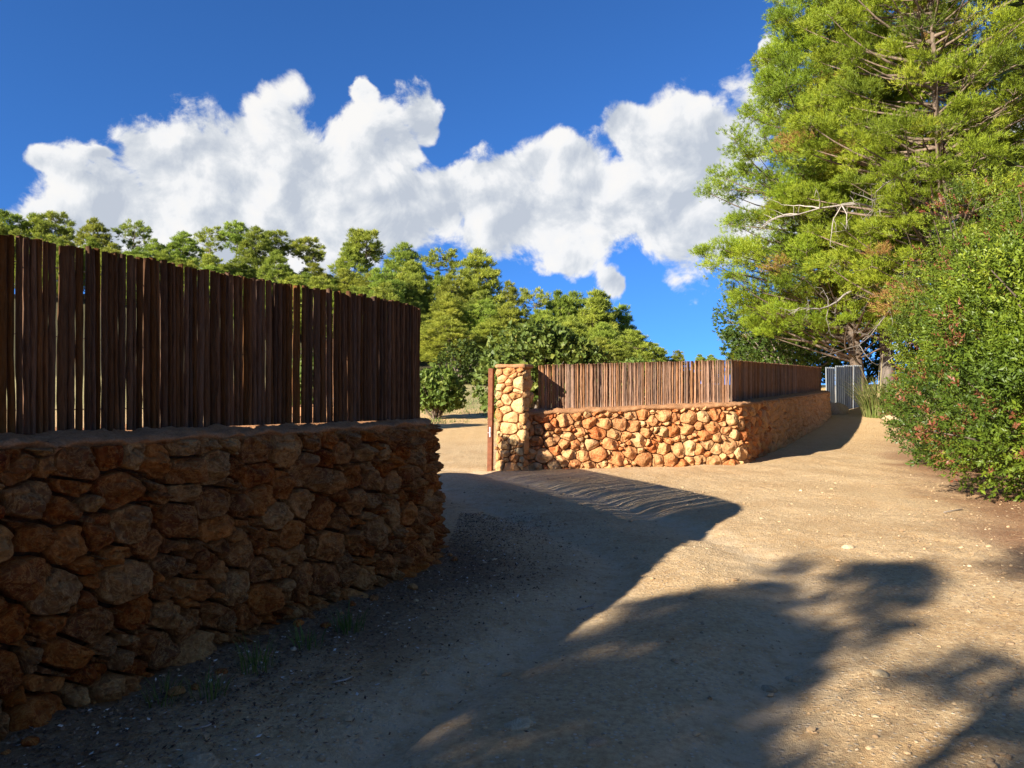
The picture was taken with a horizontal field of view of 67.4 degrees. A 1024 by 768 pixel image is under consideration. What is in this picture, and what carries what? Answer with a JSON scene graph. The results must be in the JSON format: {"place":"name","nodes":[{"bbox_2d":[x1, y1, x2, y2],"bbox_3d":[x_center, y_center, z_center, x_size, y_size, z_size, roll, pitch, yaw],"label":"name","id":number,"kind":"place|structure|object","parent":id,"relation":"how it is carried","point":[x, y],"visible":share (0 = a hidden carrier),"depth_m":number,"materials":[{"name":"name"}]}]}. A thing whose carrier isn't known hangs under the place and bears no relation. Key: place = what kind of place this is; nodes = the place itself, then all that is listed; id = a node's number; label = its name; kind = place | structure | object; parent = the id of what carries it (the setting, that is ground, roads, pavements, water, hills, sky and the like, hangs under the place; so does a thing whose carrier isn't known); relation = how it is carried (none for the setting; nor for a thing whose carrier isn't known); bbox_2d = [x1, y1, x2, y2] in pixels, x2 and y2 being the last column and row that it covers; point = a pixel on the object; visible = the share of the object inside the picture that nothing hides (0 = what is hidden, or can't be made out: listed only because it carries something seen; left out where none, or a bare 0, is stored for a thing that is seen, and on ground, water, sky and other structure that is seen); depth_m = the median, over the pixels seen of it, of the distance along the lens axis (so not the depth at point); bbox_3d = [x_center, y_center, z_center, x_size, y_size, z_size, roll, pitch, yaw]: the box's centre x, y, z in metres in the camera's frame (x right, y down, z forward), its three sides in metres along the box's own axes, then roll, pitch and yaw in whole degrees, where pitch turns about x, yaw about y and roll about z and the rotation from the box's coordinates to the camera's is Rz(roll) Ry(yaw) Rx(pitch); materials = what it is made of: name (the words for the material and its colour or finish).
{"place":"outdoors","nodes":[
{"label":"outdoors","id":0,"kind":"place"},
{"bbox_2d":[420,381,496,424],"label":"field grass","id":1,"kind":"structure","parent":0,"point":[450,420],"depth_m":35.63,"materials":[{"name":"green plant"}]},
{"bbox_2d":[0,0,1022,384],"label":"sky","id":2,"kind":"structure","parent":0,"point":[569,142],"materials":[{"name":"blue"}]},
{"bbox_2d":[0,294,1023,767],"bbox_3d":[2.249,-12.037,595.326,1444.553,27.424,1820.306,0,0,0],"label":"ground","id":3,"kind":"structure","parent":0,"point":[802,566],"depth_m":4.83,"materials":[{"name":"beige soil"}]},
{"bbox_2d":[0,207,28,230],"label":"hill pine","id":4,"kind":"object","parent":3,"relation":"on","point":[6,215],"visible":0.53,"depth_m":96.34,"materials":[{"name":"green plant"}]},
{"bbox_2d":[7,228,29,273],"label":"hill pine","id":5,"kind":"object","parent":3,"relation":"on","point":[16,232],"visible":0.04,"depth_m":89.24,"materials":[{"name":"green plant"}]},
{"bbox_2d":[20,736,39,746],"bbox_3d":[-2.115,1.570,3.367,0.076,0.043,0.065,0,0,-20],"label":"fallen stone","id":6,"kind":"object","parent":3,"relation":"on","point":[30,741],"visible":1,"depth_m":3.35,"materials":[{"name":"stone"}]},
{"bbox_2d":[8,211,54,252],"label":"hill pine","id":7,"kind":"object","parent":3,"relation":"on","point":[30,230],"visible":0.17,"depth_m":97.74,"materials":[{"name":"green plant"}]},
{"bbox_2d":[14,232,57,287],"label":"hill pine","id":8,"kind":"object","parent":3,"relation":"on","point":[49,237],"visible":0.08,"depth_m":87.43,"materials":[{"name":"green plant"}]},
{"bbox_2d":[28,209,76,280],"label":"hill pine","id":9,"kind":"object","parent":3,"relation":"on","point":[69,231],"visible":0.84,"depth_m":97.76,"materials":[{"name":"green plant"}]},
{"bbox_2d":[42,236,84,296],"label":"hill pine","id":10,"kind":"object","parent":3,"relation":"on","point":[59,241],"visible":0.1,"depth_m":86.04,"materials":[{"name":"green plant"}]},
{"bbox_2d":[78,235,101,298],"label":"hill pine","id":11,"kind":"object","parent":3,"relation":"on","point":[92,242],"visible":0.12,"depth_m":89.12,"materials":[{"name":"green plant"}]},
{"bbox_2d":[73,217,116,250],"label":"hill pine","id":12,"kind":"object","parent":3,"relation":"on","point":[93,226],"visible":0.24,"depth_m":95.24,"materials":[{"name":"green plant"}]},
{"bbox_2d":[99,242,121,270],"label":"hill pine","id":13,"kind":"object","parent":3,"relation":"on","point":[112,246],"visible":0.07,"depth_m":87.66,"materials":[{"name":"green plant"}]},
{"bbox_2d":[111,218,153,252],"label":"hill pine","id":14,"kind":"object","parent":3,"relation":"on","point":[131,244],"visible":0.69,"depth_m":99.61,"materials":[{"name":"green plant"}]},
{"bbox_2d":[121,247,152,257],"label":"hill pine","id":15,"kind":"object","parent":3,"relation":"on","point":[136,250],"visible":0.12,"depth_m":87.27,"materials":[{"name":"green plant"}]},
{"bbox_2d":[142,238,166,257],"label":"hill pine","id":16,"kind":"object","parent":3,"relation":"on","point":[156,246],"visible":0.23,"depth_m":91.93,"materials":[{"name":"green plant"}]},
{"bbox_2d":[131,668,193,707],"bbox_3d":[-1.744,1.536,3.888,0.334,0.134,0.311,0,0,0],"label":"weed","id":17,"kind":"object","parent":3,"relation":"on","point":[168,683],"visible":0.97,"depth_m":3.88,"materials":[{"name":"green plant"}]},
{"bbox_2d":[153,249,173,262],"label":"hill pine","id":18,"kind":"object","parent":3,"relation":"on","point":[163,255],"visible":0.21,"depth_m":88.55,"materials":[{"name":"green plant"}]},
{"bbox_2d":[167,686,185,696],"bbox_3d":[-1.721,1.575,3.938,0.090,0.048,0.075,0,0,-18],"label":"fallen stone","id":19,"kind":"object","parent":3,"relation":"on","point":[171,690],"visible":0.79,"depth_m":3.92,"materials":[{"name":"stone"}]},
{"bbox_2d":[164,229,205,265],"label":"hill pine","id":20,"kind":"object","parent":3,"relation":"on","point":[178,247],"visible":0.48,"depth_m":92.97,"materials":[{"name":"green plant"}]},
{"bbox_2d":[174,257,196,293],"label":"hill pine","id":21,"kind":"object","parent":3,"relation":"on","point":[180,261],"visible":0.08,"depth_m":82.79,"materials":[{"name":"green plant"}]},
{"bbox_2d":[181,751,219,767],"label":"rock","id":22,"kind":"object","parent":3,"relation":"on","point":[200,759],"visible":0.98,"depth_m":3.22,"materials":[{"name":"grey stone"}]},
{"bbox_2d":[183,253,232,285],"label":"hill pine","id":23,"kind":"object","parent":3,"relation":"on","point":[210,260],"visible":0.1,"depth_m":83.48,"materials":[{"name":"green plant"}]},
{"bbox_2d":[193,226,226,261],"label":"hill pine","id":24,"kind":"object","parent":3,"relation":"on","point":[200,235],"visible":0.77,"depth_m":99.20,"materials":[{"name":"green plant"}]},
{"bbox_2d":[182,661,240,702],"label":"weed","id":25,"kind":"object","parent":3,"relation":"on","point":[217,683],"visible":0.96,"depth_m":3.97,"materials":[{"name":"green plant"}]},
{"bbox_2d":[0,405,450,739],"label":"stone wall","id":26,"kind":"structure","parent":3,"relation":"on","point":[128,558],"depth_m":4.30,"materials":[{"name":"stone"}]},
{"bbox_2d":[0,235,420,433],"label":"bark fence","id":27,"kind":"object","parent":26,"relation":"on","point":[176,356],"visible":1,"depth_m":4.65,"materials":[{"name":"brown wood"}]},
{"bbox_2d":[218,219,249,254],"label":"hill pine","id":28,"kind":"object","parent":3,"relation":"on","point":[234,236],"visible":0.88,"depth_m":97.96,"materials":[{"name":"green plant"}]},
{"bbox_2d":[225,258,256,278],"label":"hill pine","id":29,"kind":"object","parent":3,"relation":"on","point":[236,263],"visible":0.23,"depth_m":86.62,"materials":[{"name":"green plant"}]},
{"bbox_2d":[234,224,275,271],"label":"hill pine","id":30,"kind":"object","parent":3,"relation":"on","point":[252,252],"visible":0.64,"depth_m":92.88,"materials":[{"name":"green plant"}]},
{"bbox_2d":[231,631,288,675],"bbox_3d":[-1.412,1.514,4.314,0.381,0.192,0.439,0,0,0],"label":"weed","id":31,"kind":"object","parent":3,"relation":"on","point":[265,659],"visible":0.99,"depth_m":4.29,"materials":[{"name":"green plant"}]},
{"bbox_2d":[258,229,295,256],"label":"hill pine","id":32,"kind":"object","parent":3,"relation":"on","point":[281,247],"visible":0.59,"depth_m":97.82,"materials":[{"name":"green plant"}]},
{"bbox_2d":[256,250,298,283],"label":"hill pine","id":33,"kind":"object","parent":3,"relation":"on","point":[281,271],"visible":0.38,"depth_m":83.87,"materials":[{"name":"green plant"}]},
{"bbox_2d":[278,275,311,337],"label":"hill pine","id":34,"kind":"object","parent":3,"relation":"on","point":[295,279],"visible":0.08,"depth_m":76.53,"materials":[{"name":"green plant"}]},
{"bbox_2d":[288,236,325,276],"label":"hill pine","id":35,"kind":"object","parent":3,"relation":"on","point":[309,247],"visible":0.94,"depth_m":97.85,"materials":[{"name":"green plant"}]},
{"bbox_2d":[284,618,330,649],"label":"weed","id":36,"kind":"object","parent":3,"relation":"on","point":[297,637],"visible":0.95,"depth_m":4.70,"materials":[{"name":"green plant"}]},
{"bbox_2d":[298,271,320,295],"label":"hill pine","id":37,"kind":"object","parent":3,"relation":"on","point":[305,275],"visible":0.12,"depth_m":83.39,"materials":[{"name":"green plant"}]},
{"bbox_2d":[298,262,339,286],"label":"hill pine","id":38,"kind":"object","parent":3,"relation":"on","point":[315,269],"visible":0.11,"depth_m":86.06,"materials":[{"name":"green plant"}]},
{"bbox_2d":[301,275,338,315],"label":"hill pine","id":39,"kind":"object","parent":3,"relation":"on","point":[322,284],"visible":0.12,"depth_m":81.09,"materials":[{"name":"green plant"}]},
{"bbox_2d":[317,599,374,634],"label":"weed","id":40,"kind":"object","parent":3,"relation":"on","point":[346,626],"visible":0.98,"depth_m":4.98,"materials":[{"name":"green plant"}]},
{"bbox_2d":[334,268,362,292],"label":"hill pine","id":41,"kind":"object","parent":3,"relation":"on","point":[344,277],"visible":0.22,"depth_m":86.64,"materials":[{"name":"green plant"}]},
{"bbox_2d":[327,241,372,283],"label":"hill pine","id":42,"kind":"object","parent":3,"relation":"on","point":[349,258],"visible":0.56,"depth_m":91.14,"materials":[{"name":"green plant"}]},
{"bbox_2d":[345,285,368,320],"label":"hill pine","id":43,"kind":"object","parent":3,"relation":"on","point":[363,288],"visible":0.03,"depth_m":72.87,"materials":[{"name":"green plant"}]},
{"bbox_2d":[345,226,385,281],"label":"hill pine","id":44,"kind":"object","parent":3,"relation":"on","point":[359,238],"visible":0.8,"depth_m":92.57,"materials":[{"name":"green plant"}]},
{"bbox_2d":[357,269,383,290],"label":"hill pine","id":45,"kind":"object","parent":3,"relation":"on","point":[364,282],"visible":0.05,"depth_m":85.55,"materials":[{"name":"green plant"}]},
{"bbox_2d":[362,280,405,322],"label":"hill pine","id":46,"kind":"object","parent":3,"relation":"on","point":[389,294],"visible":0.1,"depth_m":70.45,"materials":[{"name":"green plant"}]},
{"bbox_2d":[367,266,405,302],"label":"hill pine","id":47,"kind":"object","parent":3,"relation":"on","point":[378,278],"visible":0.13,"depth_m":77.03,"materials":[{"name":"green plant"}]},
{"bbox_2d":[382,240,426,280],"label":"hill pine","id":48,"kind":"object","parent":3,"relation":"on","point":[403,253],"visible":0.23,"depth_m":91.00,"materials":[{"name":"green plant"}]},
{"bbox_2d":[393,259,432,313],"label":"hill pine","id":49,"kind":"object","parent":3,"relation":"on","point":[407,272],"visible":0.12,"depth_m":85.11,"materials":[{"name":"green plant"}]},
{"bbox_2d":[400,273,434,313],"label":"hill pine","id":50,"kind":"object","parent":3,"relation":"on","point":[414,293],"visible":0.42,"depth_m":79.75,"materials":[{"name":"green plant"}]},
{"bbox_2d":[415,246,461,296],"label":"hill pine","id":51,"kind":"object","parent":3,"relation":"on","point":[450,253],"visible":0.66,"depth_m":90.99,"materials":[{"name":"green plant"}]},
{"bbox_2d":[427,270,449,303],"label":"hill pine","id":52,"kind":"object","parent":3,"relation":"on","point":[437,280],"visible":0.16,"depth_m":85.24,"materials":[{"name":"green plant"}]},
{"bbox_2d":[420,362,469,419],"bbox_3d":[-3.284,0.348,33.039,3.014,2.558,2.374,0,0,0],"label":"fig tree","id":53,"kind":"object","parent":3,"relation":"on","point":[439,398],"visible":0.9,"depth_m":32.52,"materials":[{"name":"green plant"}]},
{"bbox_2d":[424,292,470,363],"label":"hill pine","id":54,"kind":"object","parent":3,"relation":"on","point":[447,306],"visible":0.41,"depth_m":69.12,"materials":[{"name":"green plant"}]},
{"bbox_2d":[429,273,468,320],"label":"hill pine","id":55,"kind":"object","parent":3,"relation":"on","point":[448,283],"visible":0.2,"depth_m":80.29,"materials":[{"name":"green plant"}]},
{"bbox_2d":[420,315,481,367],"bbox_3d":[-5.179,-3.080,61.201,5.489,4.945,5.250,0,0,-29],"label":"hill pine","id":56,"kind":"object","parent":3,"relation":"on","point":[448,333],"visible":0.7,"depth_m":60.46,"materials":[{"name":"green plant"}]},
{"bbox_2d":[432,338,487,383],"bbox_3d":[-3.305,-1.436,52.453,4.439,3.394,2.904,0,0,-11],"label":"evergreen shrub","id":57,"kind":"object","parent":3,"relation":"on","point":[470,362],"visible":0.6,"depth_m":51.98,"materials":[{"name":"green plant"}]},
{"bbox_2d":[453,248,505,303],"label":"hill pine","id":58,"kind":"object","parent":3,"relation":"on","point":[477,273],"visible":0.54,"depth_m":83.06,"materials":[{"name":"green plant"}]},
{"bbox_2d":[461,290,501,327],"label":"hill pine","id":59,"kind":"object","parent":3,"relation":"on","point":[476,297],"visible":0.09,"depth_m":77.29,"materials":[{"name":"green plant"}]},
{"bbox_2d":[461,297,506,353],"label":"hill pine","id":60,"kind":"object","parent":3,"relation":"on","point":[488,310],"visible":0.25,"depth_m":70.60,"materials":[{"name":"green plant"}]},
{"bbox_2d":[467,318,508,374],"bbox_3d":[-1.977,-3.138,64.295,4.625,4.945,4.423,0,0,-31],"label":"hill pine","id":61,"kind":"object","parent":3,"relation":"on","point":[484,330],"visible":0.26,"depth_m":63.56,"materials":[{"name":"green plant"}]},
{"bbox_2d":[487,368,494,470],"bbox_3d":[-0.407,0.705,14.241,0.107,1.991,0.200,0,0,18],"label":"gate post","id":62,"kind":"object","parent":3,"relation":"on","point":[490,436],"visible":0.93,"depth_m":14.23,"materials":[{"name":"wood"}]},
{"bbox_2d":[499,280,519,322],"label":"hill pine","id":63,"kind":"object","parent":3,"relation":"on","point":[511,294],"visible":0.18,"depth_m":91.90,"materials":[{"name":"green plant"}]},
{"bbox_2d":[491,301,530,337],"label":"hill pine","id":64,"kind":"object","parent":3,"relation":"on","point":[513,311],"visible":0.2,"depth_m":70.00,"materials":[{"name":"green plant"}]},
{"bbox_2d":[0,467,1023,767],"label":"leaf litter","id":65,"kind":"object","parent":3,"relation":"on","point":[136,745],"visible":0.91,"depth_m":4.65,"materials":[{"name":"brown plant"}]},
{"bbox_2d":[494,364,533,470],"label":"gate pillar","id":66,"kind":"structure","parent":3,"relation":"on","point":[514,396],"depth_m":14.13,"materials":[{"name":"stone"}]},
{"bbox_2d":[504,716,533,730],"bbox_3d":[0.038,1.578,3.555,0.155,0.063,0.123,0,0,-35],"label":"rock","id":67,"kind":"object","parent":3,"relation":"on","point":[521,723],"visible":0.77,"depth_m":3.52,"materials":[{"name":"grey stone"}]},
{"bbox_2d":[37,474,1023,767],"bbox_3d":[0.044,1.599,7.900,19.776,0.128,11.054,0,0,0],"label":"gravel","id":68,"kind":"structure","parent":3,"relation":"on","point":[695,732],"depth_m":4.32,"materials":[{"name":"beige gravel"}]},
{"bbox_2d":[518,287,552,317],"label":"hill pine","id":69,"kind":"object","parent":3,"relation":"on","point":[526,295],"visible":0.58,"depth_m":98.11,"materials":[{"name":"green plant"}]},
{"bbox_2d":[471,318,620,418],"bbox_3d":[1.514,-0.456,30.061,6.260,4.197,3.801,0,0,0],"label":"fig tree","id":70,"kind":"object","parent":3,"relation":"on","point":[538,349],"visible":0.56,"depth_m":29.31,"materials":[{"name":"green plant"}]},
{"bbox_2d":[535,309,559,331],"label":"hill pine","id":71,"kind":"object","parent":3,"relation":"on","point":[545,314],"visible":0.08,"depth_m":70.23,"materials":[{"name":"green plant"}]},
{"bbox_2d":[545,289,578,321],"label":"hill pine","id":72,"kind":"object","parent":3,"relation":"on","point":[555,304],"visible":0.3,"depth_m":89.39,"materials":[{"name":"green plant"}]},
{"bbox_2d":[554,290,588,317],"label":"hill pine","id":73,"kind":"object","parent":3,"relation":"on","point":[581,303],"visible":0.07,"depth_m":91.61,"materials":[{"name":"green plant"}]},
{"bbox_2d":[559,315,588,351],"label":"hill pine","id":74,"kind":"object","parent":3,"relation":"on","point":[578,325],"visible":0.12,"depth_m":69.29,"materials":[{"name":"green plant"}]},
{"bbox_2d":[575,288,618,337],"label":"hill pine","id":75,"kind":"object","parent":3,"relation":"on","point":[589,316],"visible":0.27,"depth_m":86.80,"materials":[{"name":"green plant"}]},
{"bbox_2d":[584,321,622,349],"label":"hill pine","id":76,"kind":"object","parent":3,"relation":"on","point":[603,329],"visible":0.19,"depth_m":68.29,"materials":[{"name":"green plant"}]},
{"bbox_2d":[587,292,625,336],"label":"hill pine","id":77,"kind":"object","parent":3,"relation":"on","point":[615,323],"visible":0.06,"depth_m":87.79,"materials":[{"name":"green plant"}]},
{"bbox_2d":[588,335,625,362],"bbox_3d":[6.936,-1.203,62.372,5.418,5.540,5.182,0,0,2],"label":"hill pine","id":78,"kind":"object","parent":3,"relation":"on","point":[604,344],"visible":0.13,"depth_m":61.56,"materials":[{"name":"green plant"}]},
{"bbox_2d":[611,303,641,350],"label":"hill pine","id":79,"kind":"object","parent":3,"relation":"on","point":[624,320],"visible":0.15,"depth_m":90.80,"materials":[{"name":"green plant"}]},
{"bbox_2d":[608,344,644,381],"bbox_3d":[9.028,-0.803,62.103,4.444,4.887,4.037,0,0,10],"label":"hill pine","id":80,"kind":"object","parent":3,"relation":"on","point":[628,353],"visible":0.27,"depth_m":61.62,"materials":[{"name":"green plant"}]},
{"bbox_2d":[609,354,662,404],"bbox_3d":[7.582,-0.146,50.005,4.720,3.651,2.912,0,0,0],"label":"grey shrub","id":81,"kind":"object","parent":3,"relation":"on","point":[635,360],"visible":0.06,"depth_m":49.87,"materials":[{"name":"green plant"}]},
{"bbox_2d":[613,328,667,391],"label":"hill pine","id":82,"kind":"object","parent":3,"relation":"on","point":[641,342],"visible":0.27,"depth_m":67.24,"materials":[{"name":"green plant"}]},
{"bbox_2d":[671,350,685,369],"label":"hill pine","id":83,"kind":"object","parent":3,"relation":"on","point":[678,356],"visible":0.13,"depth_m":130.19,"materials":[{"name":"green plant"}]},
{"bbox_2d":[527,390,831,469],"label":"stone wall","id":84,"kind":"structure","parent":3,"relation":"on","point":[710,433],"depth_m":14.96,"materials":[{"name":"limestone"},{"name":"light earth"},{"name":"earth"}]},
{"bbox_2d":[538,359,820,408],"bbox_3d":[6.859,-0.045,20.566,2.524,1.138,17.251,0,0,39],"label":"bark fence","id":85,"kind":"object","parent":84,"relation":"on","point":[580,385],"visible":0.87,"depth_m":15.22,"materials":[{"name":"brown wood"}]},
{"bbox_2d":[714,294,815,364],"bbox_3d":[15.786,-2.216,47.194,6.454,6.928,6.339,0,0,-20],"label":"pine tree","id":86,"kind":"object","parent":3,"relation":"on","point":[772,352],"visible":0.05,"depth_m":47.01,"materials":[{"name":"green plant"}]},
{"bbox_2d":[711,295,864,378],"bbox_3d":[13.908,-2.252,38.704,7.552,5.356,4.046,0,0,0],"label":"evergreen shrub","id":87,"kind":"object","parent":3,"relation":"on","point":[751,340],"visible":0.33,"depth_m":38.43,"materials":[{"name":"green plant"}]},
{"bbox_2d":[758,272,919,386],"bbox_3d":[18.404,-2.906,41.026,10.974,6.896,5.046,0,0,0],"label":"evergreen shrub","id":88,"kind":"object","parent":3,"relation":"on","point":[869,366],"visible":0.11,"depth_m":40.56,"materials":[{"name":"green plant"}]},
{"bbox_2d":[830,402,848,414],"bbox_3d":[12.078,1.015,28.823,0.915,0.662,0.979,0,0,-28],"label":"rock","id":89,"kind":"object","parent":3,"relation":"on","point":[837,408],"visible":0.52,"depth_m":28.48,"materials":[{"name":"grey stone"}]},
{"bbox_2d":[686,0,993,394],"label":"pine tree","id":90,"kind":"object","parent":3,"relation":"on","point":[781,278],"visible":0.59,"depth_m":31.87,"materials":[{"name":"green plant"}]},
{"bbox_2d":[825,365,861,408],"bbox_3d":[12.729,0.290,29.491,2.722,2.053,0.187,0,0,-40],"label":"metal fence","id":91,"kind":"object","parent":3,"relation":"on","point":[835,390],"visible":0.61,"depth_m":29.40,"materials":[{"name":"metal"}]},
{"bbox_2d":[835,354,899,417],"bbox_3d":[13.117,-0.015,27.449,3.773,2.473,3.964,0,0,0],"label":"grass clump","id":92,"kind":"object","parent":3,"relation":"on","point":[868,402],"visible":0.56,"depth_m":27.20,"materials":[{"name":"green plant"}]},
{"bbox_2d":[870,669,888,677],"bbox_3d":[2.006,1.585,4.198,0.092,0.051,0.101,0,0,16],"label":"rock","id":93,"kind":"object","parent":3,"relation":"on","point":[880,673],"visible":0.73,"depth_m":4.17,"materials":[{"name":"beige stone"}]},
{"bbox_2d":[749,0,1023,391],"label":"pine tree","id":94,"kind":"object","parent":3,"relation":"on","point":[889,369],"visible":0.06,"depth_m":31.48,"materials":[{"name":"green plant"}]},
{"bbox_2d":[860,322,930,383],"bbox_3d":[24.041,-3.044,40.010,12.452,7.793,5.746,0,0,0],"label":"evergreen shrub","id":95,"kind":"object","parent":3,"relation":"on","point":[877,373],"visible":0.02,"depth_m":39.91,"materials":[{"name":"green plant"}]},
{"bbox_2d":[771,0,1023,411],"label":"pine tree","id":96,"kind":"object","parent":3,"relation":"on","point":[992,121],"visible":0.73,"depth_m":26.01,"materials":[{"name":"green plant"}]},
{"bbox_2d":[872,180,1023,472],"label":"mastic shrub","id":97,"kind":"object","parent":3,"relation":"on","point":[1001,228],"visible":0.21,"depth_m":14.24,"materials":[{"name":"green plant"}]},
{"bbox_2d":[878,166,1023,447],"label":"mastic shrub","id":98,"kind":"object","parent":3,"relation":"on","point":[908,324],"visible":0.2,"depth_m":19.10,"materials":[{"name":"green plant"}]},
{"bbox_2d":[885,207,1023,501],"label":"mastic shrub","id":99,"kind":"object","parent":3,"relation":"on","point":[999,359],"visible":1,"depth_m":10.34,"materials":[{"name":"green plant"}]},
{"bbox_2d":[912,0,1023,338],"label":"pine tree","id":100,"kind":"object","parent":3,"relation":"on","point":[1019,116],"visible":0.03,"depth_m":31.39,"materials":[{"name":"green plant"}]},
{"bbox_2d":[995,0,1023,178],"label":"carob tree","id":101,"kind":"object","parent":3,"relation":"on","point":[1018,3],"visible":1,"depth_m":3.00,"materials":[{"name":"green plant"}]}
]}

